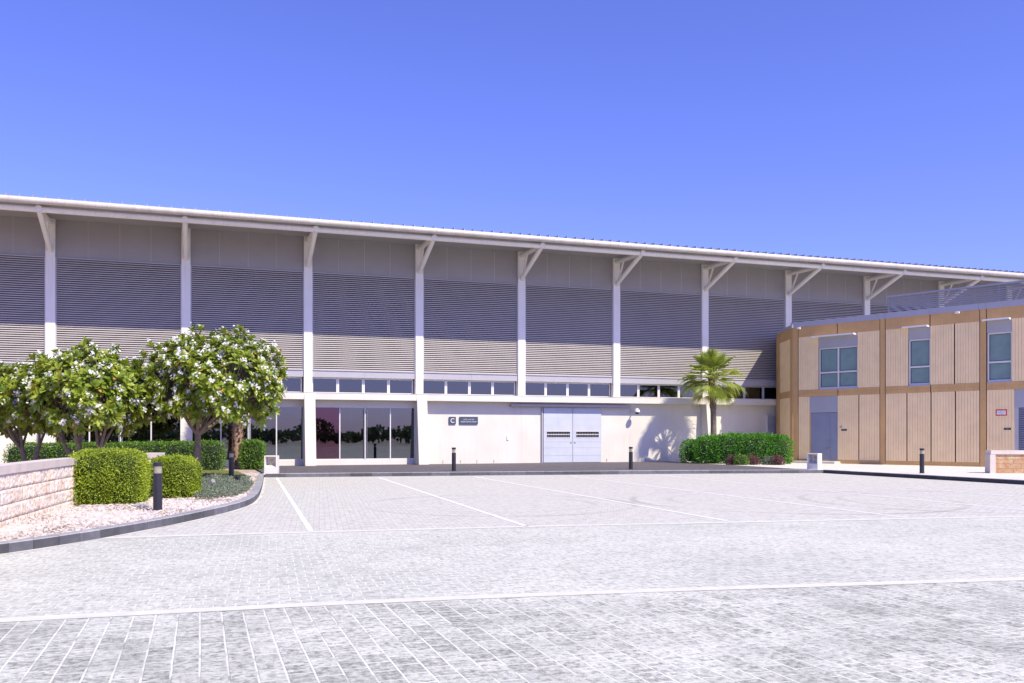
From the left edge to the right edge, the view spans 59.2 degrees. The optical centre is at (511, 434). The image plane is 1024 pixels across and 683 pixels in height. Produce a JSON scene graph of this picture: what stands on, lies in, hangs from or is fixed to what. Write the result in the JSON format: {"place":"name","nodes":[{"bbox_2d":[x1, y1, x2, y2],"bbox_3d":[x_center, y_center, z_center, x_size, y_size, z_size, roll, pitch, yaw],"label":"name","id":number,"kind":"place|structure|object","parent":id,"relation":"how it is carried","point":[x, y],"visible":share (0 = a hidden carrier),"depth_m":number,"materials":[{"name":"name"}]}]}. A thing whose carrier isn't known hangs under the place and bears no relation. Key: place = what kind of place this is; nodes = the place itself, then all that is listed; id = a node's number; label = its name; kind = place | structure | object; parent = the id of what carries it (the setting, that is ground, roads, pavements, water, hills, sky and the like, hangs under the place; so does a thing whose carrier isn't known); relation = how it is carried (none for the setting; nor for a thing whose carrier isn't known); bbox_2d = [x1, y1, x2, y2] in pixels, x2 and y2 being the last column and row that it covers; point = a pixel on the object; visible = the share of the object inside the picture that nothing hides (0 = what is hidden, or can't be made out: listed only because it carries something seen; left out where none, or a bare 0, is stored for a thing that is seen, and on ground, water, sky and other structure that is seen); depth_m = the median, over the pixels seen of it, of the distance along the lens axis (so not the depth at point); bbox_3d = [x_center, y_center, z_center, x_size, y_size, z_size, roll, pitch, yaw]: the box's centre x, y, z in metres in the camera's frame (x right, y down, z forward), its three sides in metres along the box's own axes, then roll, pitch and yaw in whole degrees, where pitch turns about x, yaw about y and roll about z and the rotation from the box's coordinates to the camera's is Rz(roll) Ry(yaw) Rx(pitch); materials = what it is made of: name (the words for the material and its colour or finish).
{"place":"outdoors","nodes":[
{"label":"outdoors","id":0,"kind":"place"},
{"bbox_2d":[0,467,264,540],"bbox_3d":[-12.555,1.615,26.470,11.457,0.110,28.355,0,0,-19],"label":"gravel","id":1,"kind":"structure","parent":0,"point":[105,517],"depth_m":17.86,"materials":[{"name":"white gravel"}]},
{"bbox_2d":[0,358,72,460],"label":"frangipani tree","id":2,"kind":"object","parent":1,"relation":"on","point":[8,423],"visible":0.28,"depth_m":30.99,"materials":[{"name":"green plant"}]},
{"bbox_2d":[0,336,155,455],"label":"frangipani tree","id":3,"kind":"object","parent":1,"relation":"on","point":[82,386],"visible":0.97,"depth_m":29.32,"materials":[{"name":"green plant"}]},
{"bbox_2d":[0,453,164,527],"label":"garden wall","id":4,"kind":"structure","parent":1,"relation":"on","point":[34,487],"depth_m":17.73,"materials":[{"name":"stone"}]},
{"bbox_2d":[94,506,105,510],"bbox_3d":[-8.791,1.594,19.224,0.225,0.133,0.441,0,0,-19],"label":"rock","id":5,"kind":"object","parent":1,"relation":"on","point":[96,508],"visible":0.66,"depth_m":19.14,"materials":[{"name":"stone"}]},
{"bbox_2d":[67,445,152,505],"bbox_3d":[-9.598,0.956,21.497,1.919,1.435,1.891,0,0,-19],"label":"clipped bush","id":6,"kind":"object","parent":1,"relation":"on","point":[116,474],"visible":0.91,"depth_m":20.85,"materials":[{"name":"green plant"}]},
{"bbox_2d":[1,438,227,469],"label":"hedge","id":7,"kind":"object","parent":1,"relation":"on","point":[212,456],"visible":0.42,"depth_m":40.17,"materials":[{"name":"green plant"}]},
{"bbox_2d":[148,476,152,496],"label":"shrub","id":8,"kind":"object","parent":1,"relation":"on","point":[150,493],"visible":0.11,"depth_m":22.81,"materials":[{"name":"green plant"}]},
{"bbox_2d":[153,462,161,510],"bbox_3d":[-7.498,1.100,19.077,0.250,1.040,0.250,0,0,-19],"label":"bollard light","id":9,"kind":"object","parent":1,"relation":"on","point":[157,488],"visible":0.95,"depth_m":19.00,"materials":[{"name":"paint"}]},
{"bbox_2d":[149,453,203,498],"bbox_3d":[-8.735,1.063,23.283,1.388,1.228,1.388,0,0,5],"label":"clipped bush","id":10,"kind":"object","parent":1,"relation":"on","point":[181,475],"visible":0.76,"depth_m":22.89,"materials":[{"name":"green plant"}]},
{"bbox_2d":[128,322,289,476],"bbox_3d":[-10.695,-1.132,31.992,5.458,5.620,5.010,0,0,-19],"label":"frangipani tree","id":11,"kind":"object","parent":1,"relation":"on","point":[203,376],"visible":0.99,"depth_m":30.70,"materials":[{"name":"green plant"}]},
{"bbox_2d":[193,473,253,499],"bbox_3d":[-8.638,1.498,27.184,1.918,0.399,9.943,0,0,-19],"label":"ground cover","id":12,"kind":"object","parent":1,"relation":"on","point":[224,485],"visible":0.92,"depth_m":25.59,"materials":[{"name":"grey plant"}]},
{"bbox_2d":[202,470,245,478],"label":"lawn","id":13,"kind":"structure","parent":1,"relation":"on","point":[210,472],"depth_m":36.70,"materials":[{"name":"green plant"}]},
{"bbox_2d":[229,451,233,475],"bbox_3d":[-10.159,1.100,32.627,0.250,1.040,0.250,0,0,-42],"label":"bollard light","id":14,"kind":"object","parent":1,"relation":"on","point":[231,464],"visible":0.9,"depth_m":32.55,"materials":[{"name":"paint"}]},
{"bbox_2d":[230,375,248,468],"bbox_3d":[-13.256,-1.320,43.284,3.545,6.019,3.560,0,0,21],"label":"fan palm","id":15,"kind":"object","parent":1,"relation":"on","point":[237,434],"visible":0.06,"depth_m":42.96,"materials":[{"name":"brown plant"}]},
{"bbox_2d":[237,437,266,469],"bbox_3d":[-12.188,0.908,42.296,1.355,1.602,1.323,0,0,1],"label":"hedge","id":16,"kind":"object","parent":1,"relation":"on","point":[251,453],"visible":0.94,"depth_m":41.94,"materials":[{"name":"green plant"}]},
{"bbox_2d":[0,580,1023,682],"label":"road","id":17,"kind":"structure","parent":0,"point":[963,632],"depth_m":7.67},
{"bbox_2d":[0,577,1023,621],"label":"paving band","id":18,"kind":"object","parent":17,"relation":"on","point":[90,615],"visible":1,"depth_m":9.67,"materials":[{"name":"concrete"}]},
{"bbox_2d":[0,517,1023,617],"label":"road","id":19,"kind":"structure","parent":0,"point":[107,575],"depth_m":12.35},
{"bbox_2d":[99,516,1023,538],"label":"paving band","id":20,"kind":"object","parent":19,"relation":"on","point":[542,526],"visible":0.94,"depth_m":17.16,"materials":[{"name":"concrete"}]},
{"bbox_2d":[0,0,1023,271],"label":"sky","id":21,"kind":"structure","parent":0,"point":[879,130],"materials":[{"name":"blue"}]},
{"bbox_2d":[257,461,809,472],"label":"dark pavement","id":22,"kind":"structure","parent":0,"point":[578,466],"depth_m":44.08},
{"bbox_2d":[264,455,278,472],"bbox_3d":[-9.944,1.230,37.300,0.520,0.740,0.450,0,0,-2],"label":"tap box","id":23,"kind":"object","parent":22,"relation":"on","point":[271,463],"visible":0.86,"depth_m":37.21,"materials":[{"name":"stone"}]},
{"bbox_2d":[452,447,455,470],"bbox_3d":[-2.571,1.080,39.861,0.250,1.040,0.250,0,0,-25],"label":"bollard light","id":24,"kind":"object","parent":22,"relation":"on","point":[453,459],"visible":1,"depth_m":39.79,"materials":[{"name":"paint"}]},
{"bbox_2d":[0,192,1023,466],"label":"exercise hall","id":25,"kind":"structure","parent":22,"relation":"on","point":[400,344],"depth_m":49.08,"materials":[{"name":"metal"}]},
{"bbox_2d":[282,377,301,391],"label":"clerestory window","id":26,"kind":"structure","parent":25,"relation":"in","point":[294,384],"depth_m":47.12,"materials":[{"name":"glass"}]},
{"bbox_2d":[312,377,337,392],"bbox_3d":[-9.905,-2.617,47.657,1.353,0.865,0.080,0,0,-19],"label":"clerestory window","id":27,"kind":"structure","parent":25,"relation":"in","point":[319,384],"depth_m":47.65,"materials":[{"name":"glass"}]},
{"bbox_2d":[338,378,362,392],"bbox_3d":[-8.619,-2.617,48.101,1.353,0.865,0.080,0,0,-19],"label":"clerestory window","id":28,"kind":"structure","parent":25,"relation":"in","point":[345,385],"depth_m":48.10,"materials":[{"name":"glass"}]},
{"bbox_2d":[363,378,387,393],"bbox_3d":[-7.332,-2.617,48.545,1.353,0.865,0.080,0,0,-19],"label":"clerestory window","id":29,"kind":"structure","parent":25,"relation":"in","point":[370,385],"depth_m":48.53,"materials":[{"name":"glass"}]},
{"bbox_2d":[388,379,412,393],"bbox_3d":[-6.046,-2.617,48.990,1.353,0.865,0.080,0,0,-19],"label":"clerestory window","id":30,"kind":"structure","parent":25,"relation":"in","point":[395,386],"depth_m":48.98,"materials":[{"name":"glass"}]},
{"bbox_2d":[423,379,445,393],"bbox_3d":[-4.301,-2.617,49.592,1.344,0.865,0.080,0,0,-19],"label":"clerestory window","id":31,"kind":"structure","parent":25,"relation":"in","point":[429,386],"depth_m":49.60,"materials":[{"name":"glass"}]},
{"bbox_2d":[449,417,455,423],"bbox_3d":[-3.286,-0.783,49.615,0.400,0.416,0.079,0,0,-19],"label":"letter sign","id":32,"kind":"object","parent":25,"relation":"attached to","point":[452,420],"visible":1,"depth_m":49.59,"materials":[{"name":"metal"}]},
{"bbox_2d":[446,380,468,394],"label":"clerestory window","id":33,"kind":"structure","parent":25,"relation":"in","point":[454,387],"depth_m":50.03,"materials":[{"name":"glass"}]},
{"bbox_2d":[459,417,477,423],"bbox_3d":[-2.405,-0.788,49.919,1.072,0.422,0.079,0,0,-19],"label":"name sign","id":34,"kind":"object","parent":25,"relation":"attached to","point":[468,420],"visible":1,"depth_m":49.89,"materials":[{"name":"metal"}]},
{"bbox_2d":[469,380,491,394],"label":"clerestory window","id":35,"kind":"structure","parent":25,"relation":"in","point":[476,387],"depth_m":50.44,"materials":[{"name":"glass"}]},
{"bbox_2d":[492,381,514,394],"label":"clerestory window","id":36,"kind":"structure","parent":25,"relation":"in","point":[498,387],"depth_m":50.90,"materials":[{"name":"glass"}]},
{"bbox_2d":[525,381,545,395],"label":"clerestory window","id":37,"kind":"structure","parent":25,"relation":"in","point":[531,388],"depth_m":51.54,"materials":[{"name":"glass"}]},
{"bbox_2d":[546,382,566,395],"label":"clerestory window","id":38,"kind":"structure","parent":25,"relation":"in","point":[552,388],"depth_m":51.96,"materials":[{"name":"glass"}]},
{"bbox_2d":[543,408,572,462],"bbox_3d":[2.639,0.015,51.634,1.787,3.130,0.110,0,0,-19],"label":"sliding door","id":39,"kind":"structure","parent":25,"relation":"in","point":[557,422],"depth_m":51.63,"materials":[{"name":"metal"}]},
{"bbox_2d":[567,382,588,396],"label":"clerestory window","id":40,"kind":"structure","parent":25,"relation":"in","point":[573,389],"depth_m":52.39,"materials":[{"name":"glass"}]},
{"bbox_2d":[573,408,600,461],"bbox_3d":[4.351,0.015,52.225,1.787,3.130,0.110,0,0,-19],"label":"sliding door","id":41,"kind":"structure","parent":25,"relation":"in","point":[586,421],"depth_m":52.22,"materials":[{"name":"metal"}]},
{"bbox_2d":[589,383,609,396],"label":"clerestory window","id":42,"kind":"structure","parent":25,"relation":"in","point":[595,389],"depth_m":52.84,"materials":[{"name":"glass"}]},
{"bbox_2d":[620,383,637,396],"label":"clerestory window","id":43,"kind":"structure","parent":25,"relation":"in","point":[626,390],"depth_m":53.46,"materials":[{"name":"glass"}]},
{"bbox_2d":[631,408,639,413],"bbox_3d":[7.252,-1.375,52.910,0.340,0.350,0.730,0,0,-19],"label":"dome camera","id":44,"kind":"object","parent":25,"relation":"attached to","point":[636,410],"visible":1,"depth_m":52.65,"materials":[{"name":"white plastic"}]},
{"bbox_2d":[638,384,658,397],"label":"clerestory window","id":45,"kind":"structure","parent":25,"relation":"in","point":[644,390],"depth_m":53.89,"materials":[{"name":"glass"}]},
{"bbox_2d":[659,384,678,397],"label":"clerestory window","id":46,"kind":"structure","parent":25,"relation":"in","point":[665,390],"depth_m":54.33,"materials":[{"name":"glass"}]},
{"bbox_2d":[679,385,698,397],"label":"clerestory window","id":47,"kind":"structure","parent":25,"relation":"in","point":[690,395],"depth_m":54.73,"materials":[{"name":"glass"}]},
{"bbox_2d":[725,386,743,398],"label":"clerestory window","id":48,"kind":"structure","parent":25,"relation":"in","point":[741,396],"depth_m":55.95,"materials":[{"name":"glass"}]},
{"bbox_2d":[744,386,762,398],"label":"clerestory window","id":49,"kind":"structure","parent":25,"relation":"in","point":[753,392],"depth_m":56.27,"materials":[{"name":"glass"}]},
{"bbox_2d":[763,386,775,398],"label":"clerestory window","id":50,"kind":"structure","parent":25,"relation":"in","point":[768,392],"depth_m":56.66,"materials":[{"name":"glass"}]},
{"bbox_2d":[629,447,632,468],"bbox_3d":[5.542,1.080,42.049,0.250,1.040,0.250,0,0,35],"label":"bollard light","id":51,"kind":"object","parent":22,"relation":"on","point":[630,457],"visible":1,"depth_m":41.98,"materials":[{"name":"paint"}]},
{"bbox_2d":[114,470,1023,536],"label":"parking area","id":52,"kind":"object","parent":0,"point":[347,503],"visible":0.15,"depth_m":23.64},
{"bbox_2d":[0,474,263,553],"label":"garden kerb","id":53,"kind":"structure","parent":52,"relation":"on","point":[37,542],"depth_m":15.97,"materials":[{"name":"concrete"}]},
{"bbox_2d":[3,477,265,553],"bbox_3d":[-7.987,1.746,24.232,2.919,0.001,25.716,0,0,-3],"label":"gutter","id":54,"kind":"object","parent":52,"relation":"on","point":[260,496],"visible":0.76,"depth_m":17.55,"materials":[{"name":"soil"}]},
{"bbox_2d":[276,478,312,530],"bbox_3d":[-6.581,1.746,26.417,0.100,0.001,20.875,0,0,-16],"label":"parking marking","id":55,"kind":"object","parent":52,"relation":"on","point":[303,519],"visible":1,"depth_m":21.35,"materials":[{"name":"paint"}]},
{"bbox_2d":[378,477,526,525],"bbox_3d":[-2.597,1.746,27.097,0.100,0.001,20.573,0,0,-16],"label":"parking marking","id":56,"kind":"object","parent":52,"relation":"on","point":[461,504],"visible":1,"depth_m":21.95,"materials":[{"name":"paint"}]},
{"bbox_2d":[264,469,823,476],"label":"pavement kerb","id":57,"kind":"structure","parent":52,"relation":"on","point":[524,473],"depth_m":39.17,"materials":[{"name":"concrete"}]},
{"bbox_2d":[478,477,727,520],"bbox_3d":[1.386,1.746,28.023,0.100,0.001,20.274,0,0,-17],"label":"parking marking","id":58,"kind":"object","parent":52,"relation":"on","point":[616,501],"visible":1,"depth_m":23.24,"materials":[{"name":"paint"}]},
{"bbox_2d":[574,476,908,517],"bbox_3d":[5.381,1.746,28.740,0.100,0.001,20.362,0,0,-17],"label":"parking marking","id":59,"kind":"object","parent":52,"relation":"on","point":[759,499],"visible":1,"depth_m":23.95,"materials":[{"name":"paint"}]},
{"bbox_2d":[663,475,1021,509],"bbox_3d":[9.084,1.746,30.220,0.100,0.001,19.375,0,0,-17],"label":"parking marking","id":60,"kind":"object","parent":52,"relation":"on","point":[861,494],"visible":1,"depth_m":25.92,"materials":[{"name":"paint"}]},
{"bbox_2d":[743,474,1019,496],"bbox_3d":[12.243,1.746,32.609,0.100,0.001,15.207,0,0,-16],"label":"parking marking","id":61,"kind":"object","parent":52,"relation":"on","point":[892,486],"visible":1,"depth_m":30.14,"materials":[{"name":"paint"}]},
{"bbox_2d":[824,470,1023,484],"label":"side kerb","id":62,"kind":"structure","parent":52,"relation":"on","point":[973,479],"depth_m":35.40,"materials":[{"name":"concrete"}]},
{"bbox_2d":[807,453,821,469],"bbox_3d":[13.994,1.230,41.707,0.520,0.740,0.450,0,0,43],"label":"tap box","id":63,"kind":"object","parent":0,"point":[814,461],"visible":0.96,"depth_m":41.63,"materials":[{"name":"stone"}]},
{"bbox_2d":[670,461,1023,479],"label":"light pavement","id":64,"kind":"structure","parent":0,"point":[966,471],"depth_m":41.54,"materials":[{"name":"beige concrete"}]},
{"bbox_2d":[675,346,747,462],"bbox_3d":[11.428,-1.763,51.615,3.932,6.844,3.652,0,0,-19],"label":"fan palm","id":65,"kind":"object","parent":64,"relation":"on","point":[711,361],"visible":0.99,"depth_m":51.29,"materials":[{"name":"green plant"}]},
{"bbox_2d":[723,455,737,464],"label":"shrub","id":66,"kind":"object","parent":64,"relation":"on","point":[729,459],"visible":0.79,"depth_m":47.98,"materials":[{"name":"purple plant"}]},
{"bbox_2d":[676,429,796,463],"bbox_3d":[12.444,0.717,50.235,6.677,2.049,2.367,0,0,17],"label":"hedge","id":67,"kind":"object","parent":64,"relation":"on","point":[718,448],"visible":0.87,"depth_m":49.70,"materials":[{"name":"green plant"}]},
{"bbox_2d":[732,453,750,464],"bbox_3d":[12.147,1.304,47.798,0.946,0.744,0.941,0,0,-19],"label":"shrub","id":68,"kind":"object","parent":64,"relation":"on","point":[740,460],"visible":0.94,"depth_m":47.62,"materials":[{"name":"green plant"}]},
{"bbox_2d":[747,454,760,464],"bbox_3d":[12.857,1.338,48.100,0.829,0.680,0.852,0,0,-19],"label":"shrub","id":69,"kind":"object","parent":64,"relation":"on","point":[754,460],"visible":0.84,"depth_m":47.94,"materials":[{"name":"purple plant"}]},
{"bbox_2d":[760,454,774,464],"bbox_3d":[13.676,1.354,48.004,0.807,0.677,0.828,0,0,-44],"label":"shrub","id":70,"kind":"object","parent":64,"relation":"on","point":[766,461],"visible":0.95,"depth_m":47.88,"materials":[{"name":"grey plant"}]},
{"bbox_2d":[771,455,785,464],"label":"shrub","id":71,"kind":"object","parent":64,"relation":"on","point":[778,460],"visible":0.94,"depth_m":47.70,"materials":[{"name":"purple plant"}]},
{"bbox_2d":[920,448,923,472],"bbox_3d":[17.044,1.080,37.478,0.250,1.040,0.250,0,0,-23],"label":"bollard light","id":72,"kind":"object","parent":64,"relation":"on","point":[921,460],"visible":1,"depth_m":37.40,"materials":[{"name":"paint"}]},
{"bbox_2d":[985,450,1023,472],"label":"boundary wall","id":73,"kind":"structure","parent":64,"relation":"on","point":[1004,461],"depth_m":37.42,"materials":[{"name":"brick"}]},
{"bbox_2d":[775,280,1023,466],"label":"clad building","id":74,"kind":"structure","parent":0,"point":[940,385],"depth_m":47.72,"materials":[{"name":"wood"}]},
{"bbox_2d":[809,413,837,459],"bbox_3d":[17.561,0.127,50.774,1.645,2.747,0.172,0,0,43],"label":"door","id":75,"kind":"structure","parent":74,"relation":"in","point":[823,427],"depth_m":50.73,"materials":[{"name":"metal"}]},
{"bbox_2d":[818,345,857,389],"bbox_3d":[18.182,-3.724,50.234,2.245,2.384,0.200,0,0,43],"label":"window","id":76,"kind":"structure","parent":74,"relation":"in","point":[838,366],"depth_m":50.25,"materials":[{"name":"glass"}]},
{"bbox_2d":[909,338,929,385],"bbox_3d":[21.360,-3.794,47.226,1.126,2.466,0.200,0,0,43],"label":"window","id":77,"kind":"structure","parent":74,"relation":"in","point":[919,349],"depth_m":47.31,"materials":[{"name":"glass"}]},
{"bbox_2d":[987,331,1011,382],"bbox_3d":[24.132,-3.837,44.602,1.136,2.510,0.200,0,0,43],"label":"window","id":78,"kind":"structure","parent":74,"relation":"in","point":[999,344],"depth_m":44.68,"materials":[{"name":"glass"}]},
{"bbox_2d":[996,409,1006,415],"bbox_3d":[24.137,-1.097,44.468,0.506,0.314,0.024,0,0,43],"label":"notice sign","id":79,"kind":"object","parent":74,"relation":"attached to","point":[1001,412],"visible":1,"depth_m":44.45,"materials":[{"name":"white plastic"}]},
{"bbox_2d":[1014,408,1023,449],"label":"louvered door","id":80,"kind":"structure","parent":74,"relation":"in","point":[1018,412],"depth_m":43.99,"materials":[{"name":"grey metal"}]}
]}

